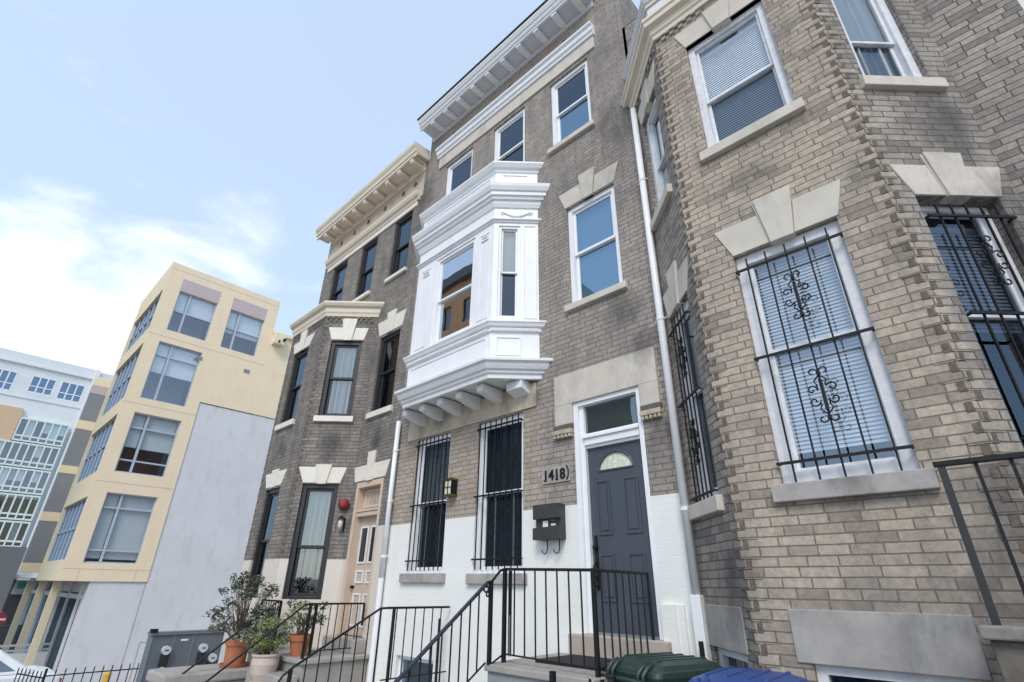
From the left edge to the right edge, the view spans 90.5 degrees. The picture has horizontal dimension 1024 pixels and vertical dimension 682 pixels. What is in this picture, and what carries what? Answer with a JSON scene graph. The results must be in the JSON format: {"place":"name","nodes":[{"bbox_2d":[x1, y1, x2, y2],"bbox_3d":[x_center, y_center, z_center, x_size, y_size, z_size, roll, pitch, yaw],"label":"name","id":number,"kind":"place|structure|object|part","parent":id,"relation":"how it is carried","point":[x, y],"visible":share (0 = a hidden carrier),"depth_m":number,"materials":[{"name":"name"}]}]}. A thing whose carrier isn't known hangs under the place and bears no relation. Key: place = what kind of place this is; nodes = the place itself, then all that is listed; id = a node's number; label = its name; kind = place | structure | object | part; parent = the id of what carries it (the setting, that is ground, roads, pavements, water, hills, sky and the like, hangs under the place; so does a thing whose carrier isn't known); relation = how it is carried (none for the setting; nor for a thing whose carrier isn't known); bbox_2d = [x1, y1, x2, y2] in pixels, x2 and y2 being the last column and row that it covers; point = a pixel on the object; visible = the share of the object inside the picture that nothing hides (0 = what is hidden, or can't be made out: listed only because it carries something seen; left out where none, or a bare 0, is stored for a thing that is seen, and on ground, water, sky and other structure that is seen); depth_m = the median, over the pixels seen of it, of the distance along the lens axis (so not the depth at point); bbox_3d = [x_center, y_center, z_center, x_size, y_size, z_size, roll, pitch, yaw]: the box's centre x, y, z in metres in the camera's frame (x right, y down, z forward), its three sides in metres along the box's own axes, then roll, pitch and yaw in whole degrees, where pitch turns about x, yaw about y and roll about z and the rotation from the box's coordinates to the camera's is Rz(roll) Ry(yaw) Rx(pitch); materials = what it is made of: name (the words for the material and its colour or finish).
{"place":"outdoors","nodes":[
{"label":"outdoors","id":0,"kind":"place"},
{"bbox_2d":[0,611,6,624],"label":"no entry sign","id":1,"kind":"object","parent":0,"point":[3,617],"visible":1,"depth_m":19.86,"materials":[{"name":"metal"}]},
{"bbox_2d":[0,0,640,581],"label":"sky","id":2,"kind":"structure","parent":0,"point":[215,138],"materials":[{"name":"blue"}]},
{"bbox_3d":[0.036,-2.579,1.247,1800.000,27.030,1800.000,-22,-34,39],"label":"ground","id":3,"kind":"structure","parent":0,"visible":0},
{"bbox_2d":[0,625,21,652],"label":"window","id":4,"kind":"structure","parent":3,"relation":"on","point":[4,629],"depth_m":25.10,"materials":[{"name":"grey glass"}]},
{"bbox_2d":[1,578,35,624],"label":"shop sign","id":5,"kind":"object","parent":3,"relation":"on","point":[13,598],"visible":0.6,"depth_m":27.10,"materials":[{"name":"grey"}]},
{"bbox_2d":[0,643,50,665],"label":"ramp wall","id":6,"kind":"structure","parent":3,"relation":"on","point":[39,659],"depth_m":18.72,"materials":[{"name":"grey concrete"}]},
{"bbox_2d":[0,649,61,681],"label":"parked car","id":7,"kind":"object","parent":3,"relation":"on","point":[10,665],"visible":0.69,"depth_m":11.35,"materials":[{"name":"white metal"}]},
{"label":"side window","id":8,"kind":"part","parent":7,"relation":"part of","materials":[{"name":"blue glass"}]},
{"bbox_2d":[0,347,113,611],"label":"apartment building","id":9,"kind":"structure","parent":3,"relation":"on","point":[42,401],"depth_m":64.28,"materials":[{"name":"white paint"}]},
{"bbox_2d":[0,368,18,390],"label":"window","id":10,"kind":"structure","parent":9,"relation":"in","point":[7,377],"depth_m":64.46,"materials":[{"name":"glass"}]},
{"bbox_2d":[26,375,57,395],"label":"window","id":11,"kind":"structure","parent":9,"relation":"in","point":[38,384],"depth_m":66.70,"materials":[{"name":"blue glass"}]},
{"bbox_2d":[55,381,85,402],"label":"window","id":12,"kind":"structure","parent":9,"relation":"in","point":[68,391],"depth_m":68.65,"materials":[{"name":"blue glass"}]},
{"bbox_2d":[14,663,138,681],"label":"iron fence","id":13,"kind":"object","parent":3,"relation":"on","point":[55,674],"visible":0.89,"depth_m":9.06,"materials":[{"name":"black metal"}]},
{"bbox_2d":[101,671,111,681],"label":"bollard","id":14,"kind":"object","parent":3,"relation":"on","point":[105,678],"visible":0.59,"depth_m":13.55,"materials":[{"name":"yellow metal"}]},
{"bbox_2d":[1,262,292,681],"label":"apartment building","id":15,"kind":"structure","parent":3,"relation":"on","point":[149,508],"depth_m":21.61,"materials":[{"name":"yellow paint"}]},
{"bbox_2d":[47,499,86,560],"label":"window","id":16,"kind":"structure","parent":15,"relation":"in","point":[59,550],"depth_m":20.60,"materials":[{"name":"glass"}]},
{"bbox_2d":[77,419,115,482],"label":"window","id":17,"kind":"structure","parent":15,"relation":"in","point":[93,458],"depth_m":22.00,"materials":[{"name":"grey glass"}]},
{"bbox_2d":[83,492,156,563],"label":"window","id":18,"kind":"structure","parent":15,"relation":"in","point":[119,531],"depth_m":19.57,"materials":[{"name":"grey glass"}]},
{"bbox_2d":[102,348,141,415],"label":"window","id":19,"kind":"structure","parent":15,"relation":"in","point":[118,391],"depth_m":23.40,"materials":[{"name":"grey glass"}]},
{"bbox_2d":[126,298,159,351],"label":"window","id":20,"kind":"structure","parent":15,"relation":"in","point":[144,323],"depth_m":24.71,"materials":[{"name":"glass"}]},
{"bbox_2d":[114,412,180,477],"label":"window","id":21,"kind":"structure","parent":15,"relation":"in","point":[144,447],"depth_m":21.26,"materials":[{"name":"grey glass"}]},
{"bbox_2d":[140,342,201,406],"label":"window","id":22,"kind":"structure","parent":15,"relation":"in","point":[168,374],"depth_m":22.71,"materials":[{"name":"glass"}]},
{"bbox_2d":[167,291,216,340],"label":"window","id":23,"kind":"structure","parent":15,"relation":"in","point":[189,319],"depth_m":24.05,"materials":[{"name":"grey glass"}]},
{"bbox_2d":[220,310,263,356],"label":"window","id":24,"kind":"structure","parent":15,"relation":"in","point":[238,335],"depth_m":25.43,"materials":[{"name":"grey glass"}]},
{"bbox_2d":[135,626,225,681],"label":"meter cabinet","id":25,"kind":"object","parent":3,"relation":"on","point":[169,649],"visible":0.73,"depth_m":9.24,"materials":[{"name":"metal"}]},
{"bbox_2d":[146,635,369,681],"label":"entrance stoop","id":26,"kind":"object","parent":3,"relation":"on","point":[204,673],"visible":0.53,"depth_m":7.51,"materials":[{"name":"concrete"}]},
{"bbox_2d":[203,570,280,667],"bbox_3d":[-4.258,4.396,8.096,1.151,1.341,1.054,-22,-34,39],"label":"potted plant","id":27,"kind":"object","parent":26,"relation":"on","point":[235,646],"visible":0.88,"depth_m":8.02,"materials":[{"name":"green plant"}]},
{"bbox_2d":[242,615,298,681],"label":"potted plant","id":28,"kind":"object","parent":26,"relation":"on","point":[263,661],"visible":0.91,"depth_m":7.42,"materials":[{"name":"green plant"}]},
{"bbox_2d":[181,599,365,681],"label":"iron railing","id":29,"kind":"object","parent":26,"relation":"on","point":[278,625],"visible":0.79,"depth_m":7.66,"materials":[{"name":"black metal"}]},
{"bbox_2d":[284,599,328,656],"bbox_3d":[-3.205,4.405,7.826,0.640,0.764,0.600,-22,-34,39],"label":"potted plant","id":30,"kind":"object","parent":26,"relation":"on","point":[296,641],"visible":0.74,"depth_m":7.78,"materials":[{"name":"green plant"}]},
{"bbox_2d":[221,141,429,681],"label":"brick townhouse","id":31,"kind":"structure","parent":3,"relation":"on","point":[338,415],"depth_m":10.57,"materials":[{"name":"grey brick"}]},
{"bbox_2d":[248,488,279,597],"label":"window","id":32,"kind":"structure","parent":31,"relation":"in","point":[272,495],"depth_m":10.24,"materials":[{"name":"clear glass"}]},
{"bbox_2d":[274,348,308,431],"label":"window","id":33,"kind":"structure","parent":31,"relation":"in","point":[288,419],"depth_m":11.62,"materials":[{"name":"clear glass"}]},
{"bbox_2d":[282,484,338,599],"bbox_3d":[-3.739,3.737,9.566,0.700,2.010,0.173,1,-26,-1],"label":"window","id":34,"kind":"structure","parent":31,"relation":"in","point":[312,535],"depth_m":9.57,"materials":[{"name":"grey glass"}]},
{"bbox_2d":[313,341,362,421],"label":"window","id":35,"kind":"structure","parent":31,"relation":"in","point":[336,405],"depth_m":10.94,"materials":[{"name":"grey glass"}]},
{"bbox_2d":[330,261,347,300],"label":"window","id":36,"kind":"structure","parent":31,"relation":"in","point":[339,277],"depth_m":14.04,"materials":[{"name":"clear glass"}]},
{"bbox_2d":[338,515,345,531],"bbox_3d":[-3.211,3.421,9.518,0.135,0.290,0.158,1,-26,-1],"label":"wall lantern","id":37,"kind":"object","parent":31,"relation":"attached to","point":[341,518],"depth_m":9.50,"materials":[{"name":"beige glass"}]},
{"bbox_2d":[338,498,349,509],"bbox_3d":[-3.216,3.107,9.685,0.220,0.220,0.130,1,-26,-1],"label":"fire bell","id":38,"kind":"object","parent":31,"relation":"attached to","point":[343,503],"visible":1,"depth_m":9.64,"materials":[{"name":"red metal"}]},
{"bbox_2d":[347,516,376,636],"bbox_3d":[-2.587,4.094,8.952,0.760,1.920,0.110,-22,-34,39],"label":"door","id":39,"kind":"structure","parent":31,"relation":"in","point":[360,585],"depth_m":9.03,"materials":[{"name":"beige wood"}]},
{"bbox_2d":[352,238,377,300],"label":"window","id":40,"kind":"structure","parent":31,"relation":"in","point":[367,265],"depth_m":13.00,"materials":[{"name":"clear glass"}]},
{"bbox_2d":[365,329,400,419],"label":"window","id":41,"kind":"structure","parent":31,"relation":"in","point":[382,404],"depth_m":10.58,"materials":[{"name":"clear glass"}]},
{"bbox_2d":[384,212,412,283],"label":"window","id":42,"kind":"structure","parent":31,"relation":"in","point":[403,229],"depth_m":12.05,"materials":[{"name":"clear glass"}]},
{"bbox_2d":[367,0,711,681],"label":"brick townhouse","id":43,"kind":"structure","parent":3,"relation":"on","point":[538,343],"depth_m":7.57,"materials":[{"name":"brick"}]},
{"bbox_2d":[398,655,432,681],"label":"basement window","id":44,"kind":"structure","parent":43,"relation":"in","point":[406,660],"depth_m":7.27,"materials":[{"name":"grey glass"}]},
{"bbox_2d":[399,433,450,582],"bbox_3d":[-1.280,2.650,8.173,1.070,2.245,0.266,-22,-34,39],"label":"window","id":45,"kind":"structure","parent":43,"relation":"in","point":[425,563],"depth_m":8.16,"materials":[{"name":"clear glass"}]},
{"bbox_2d":[443,477,457,497],"bbox_3d":[-0.944,2.250,7.797,0.190,0.265,0.135,-22,-34,39],"label":"wall lantern","id":46,"kind":"object","parent":43,"relation":"attached to","point":[450,488],"depth_m":7.75,"materials":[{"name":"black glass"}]},
{"bbox_2d":[431,239,474,344],"bbox_3d":[-0.976,-0.837,8.771,1.040,1.760,0.112,-22,-34,39],"label":"window","id":47,"kind":"structure","parent":43,"relation":"in","point":[454,283],"depth_m":8.83,"materials":[{"name":"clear glass"}]},
{"bbox_2d":[446,149,472,194],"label":"window","id":48,"kind":"structure","parent":43,"relation":"in","point":[459,172],"depth_m":11.24,"materials":[{"name":"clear glass"}]},
{"bbox_2d":[465,413,526,584],"bbox_3d":[-0.140,2.194,7.187,1.100,2.255,0.266,-22,-34,39],"label":"window","id":49,"kind":"structure","parent":43,"relation":"in","point":[499,511],"depth_m":7.18,"materials":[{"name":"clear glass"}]},
{"bbox_2d":[497,226,519,318],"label":"window","id":50,"kind":"structure","parent":43,"relation":"in","point":[508,286],"depth_m":8.17,"materials":[{"name":"grey glass"}]},
{"bbox_2d":[494,108,524,161],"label":"window","id":51,"kind":"structure","parent":43,"relation":"in","point":[510,137],"depth_m":10.19,"materials":[{"name":"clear glass"}]},
{"bbox_2d":[533,502,565,554],"bbox_3d":[0.460,2.317,6.256,0.420,0.582,0.155,-22,-34,39],"label":"mailbox","id":52,"kind":"object","parent":43,"relation":"attached to","point":[550,518],"visible":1,"depth_m":6.22,"materials":[{"name":"black metal"}]},
{"bbox_2d":[533,526,561,539],"bbox_3d":[0.425,2.349,6.200,0.420,0.140,0.055,-22,-34,39],"label":"lower door","id":53,"kind":"structure","parent":52,"relation":"in","point":[544,533],"depth_m":6.16,"materials":[{"name":"black metal"}]},
{"bbox_2d":[542,464,570,484],"bbox_3d":[0.560,1.720,6.538,0.460,0.200,0.037,-22,-34,39],"label":"number plaque","id":54,"kind":"object","parent":43,"relation":"attached to","point":[557,474],"visible":1,"depth_m":6.53,"materials":[{"name":"grey stone"}]},
{"bbox_2d":[547,60,594,155],"bbox_3d":[1.049,-4.182,9.050,0.980,1.765,0.200,-22,-34,39],"label":"window","id":55,"kind":"structure","parent":43,"relation":"in","point":[571,108],"depth_m":9.13,"materials":[{"name":"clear glass"}]},
{"bbox_2d":[564,185,627,312],"bbox_3d":[1.217,-1.375,7.492,1.030,1.870,0.225,-22,-34,39],"label":"window","id":56,"kind":"structure","parent":43,"relation":"in","point":[595,258],"depth_m":7.53,"materials":[{"name":"glass"}]},
{"bbox_2d":[588,439,659,636],"bbox_3d":[1.213,2.155,5.752,0.785,2.040,0.115,-22,-34,39],"label":"door","id":57,"kind":"structure","parent":43,"relation":"in","point":[619,516],"depth_m":5.76,"materials":[{"name":"grey wood"}]},
{"bbox_2d":[484,633,672,681],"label":"entrance stoop","id":58,"kind":"object","parent":3,"relation":"on","point":[522,670],"visible":0.41,"depth_m":4.86,"materials":[{"name":"grey concrete"}]},
{"bbox_2d":[393,568,654,681],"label":"iron railing","id":59,"kind":"object","parent":58,"relation":"on","point":[597,668],"visible":0.86,"depth_m":4.80,"materials":[{"name":"black metal"}]},
{"bbox_2d":[508,615,509,656],"bbox_3d":[-0.027,2.943,5.070,0.016,0.363,0.016,1,-26,-1],"label":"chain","id":60,"kind":"object","parent":59,"relation":"hanging from","point":[509,641],"visible":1,"depth_m":5.03,"materials":[{"name":"metal"}]},
{"bbox_2d":[535,654,610,671],"bbox_3d":[0.760,3.122,4.931,0.880,0.028,0.620,-22,-34,39],"label":"door mat","id":61,"kind":"object","parent":58,"relation":"on","point":[578,660],"depth_m":4.94,"materials":[{"name":"black rubber"}]},
{"bbox_2d":[549,671,615,681],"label":"iron fence","id":62,"kind":"object","parent":3,"relation":"on","point":[552,676],"visible":1,"depth_m":4.10,"materials":[{"name":"black metal"}]},
{"bbox_2d":[601,652,723,681],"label":"wheelie bin","id":63,"kind":"object","parent":3,"relation":"on","point":[660,667],"visible":0.94,"depth_m":4.09,"materials":[{"name":"green plastic"}]},
{"bbox_2d":[698,641,704,656],"bbox_3d":[1.681,3.264,4.266,0.042,1.280,0.044,-22,-34,39],"label":"vent pipe","id":64,"kind":"object","parent":3,"relation":"on","point":[701,648],"visible":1,"depth_m":4.51,"materials":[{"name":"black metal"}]},
{"bbox_2d":[689,665,808,681],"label":"wheelie bin","id":65,"kind":"object","parent":3,"relation":"on","point":[731,673],"visible":1,"depth_m":3.26,"materials":[{"name":"blue plastic"}]},
{"bbox_2d":[620,0,1023,681],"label":"brick townhouse","id":66,"kind":"structure","parent":3,"relation":"on","point":[836,202],"depth_m":4.30,"materials":[{"name":"brick"}]},
{"bbox_2d":[646,98,672,230],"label":"window","id":67,"kind":"structure","parent":66,"relation":"in","point":[664,191],"depth_m":6.82,"materials":[{"name":"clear glass"}]},
{"bbox_2d":[668,299,724,519],"bbox_3d":[1.966,0.624,5.213,0.379,2.235,0.750,1,-26,-1],"label":"window","id":68,"kind":"structure","parent":66,"relation":"in","point":[710,503],"depth_m":5.17,"materials":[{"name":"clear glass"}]},
{"bbox_2d":[718,647,748,667],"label":"basement window","id":69,"kind":"structure","parent":66,"relation":"in","point":[727,658],"depth_m":4.34,"materials":[{"name":"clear glass"}]},
{"bbox_2d":[688,1,805,163],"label":"window","id":70,"kind":"structure","parent":66,"relation":"in","point":[762,100],"depth_m":5.71,"materials":[{"name":"white glass"}]},
{"bbox_2d":[735,220,940,502],"bbox_3d":[2.518,0.113,4.222,1.040,2.305,0.260,-22,-34,39],"label":"window","id":71,"kind":"structure","parent":66,"relation":"in","point":[903,472],"depth_m":4.17,"materials":[{"name":"white glass"}]},
{"bbox_2d":[831,0,948,91],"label":"window","id":72,"kind":"structure","parent":66,"relation":"in","point":[885,61],"depth_m":5.14,"materials":[{"name":"grey glass"}]},
{"bbox_2d":[815,664,971,681],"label":"basement window","id":73,"kind":"structure","parent":66,"relation":"in","point":[825,673],"depth_m":3.34,"materials":[{"name":"white glass"}]},
{"bbox_2d":[920,203,1023,472],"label":"window","id":74,"kind":"structure","parent":66,"relation":"in","point":[989,287],"depth_m":3.91,"materials":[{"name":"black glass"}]},
{"bbox_2d":[1017,0,1023,8],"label":"window","id":75,"kind":"structure","parent":66,"relation":"in","point":[1021,2],"depth_m":4.66,"materials":[{"name":"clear glass"}]},
{"bbox_2d":[977,620,1023,681],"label":"entrance stoop","id":76,"kind":"object","parent":3,"relation":"on","point":[1006,637],"visible":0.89,"depth_m":2.38,"materials":[{"name":"concrete"}]},
{"bbox_2d":[932,451,1023,624],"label":"iron railing","id":77,"kind":"object","parent":76,"relation":"on","point":[940,466],"visible":0.91,"depth_m":2.63,"materials":[{"name":"black metal"}]},
{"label":"areaway curb","id":78,"kind":"structure","parent":3,"relation":"on","visible":0},
{"bbox_2d":[277,606,449,681],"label":"iron railing","id":79,"kind":"object","parent":78,"relation":"on","point":[390,652],"visible":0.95,"depth_m":6.28,"materials":[{"name":"black metal"}]}
]}

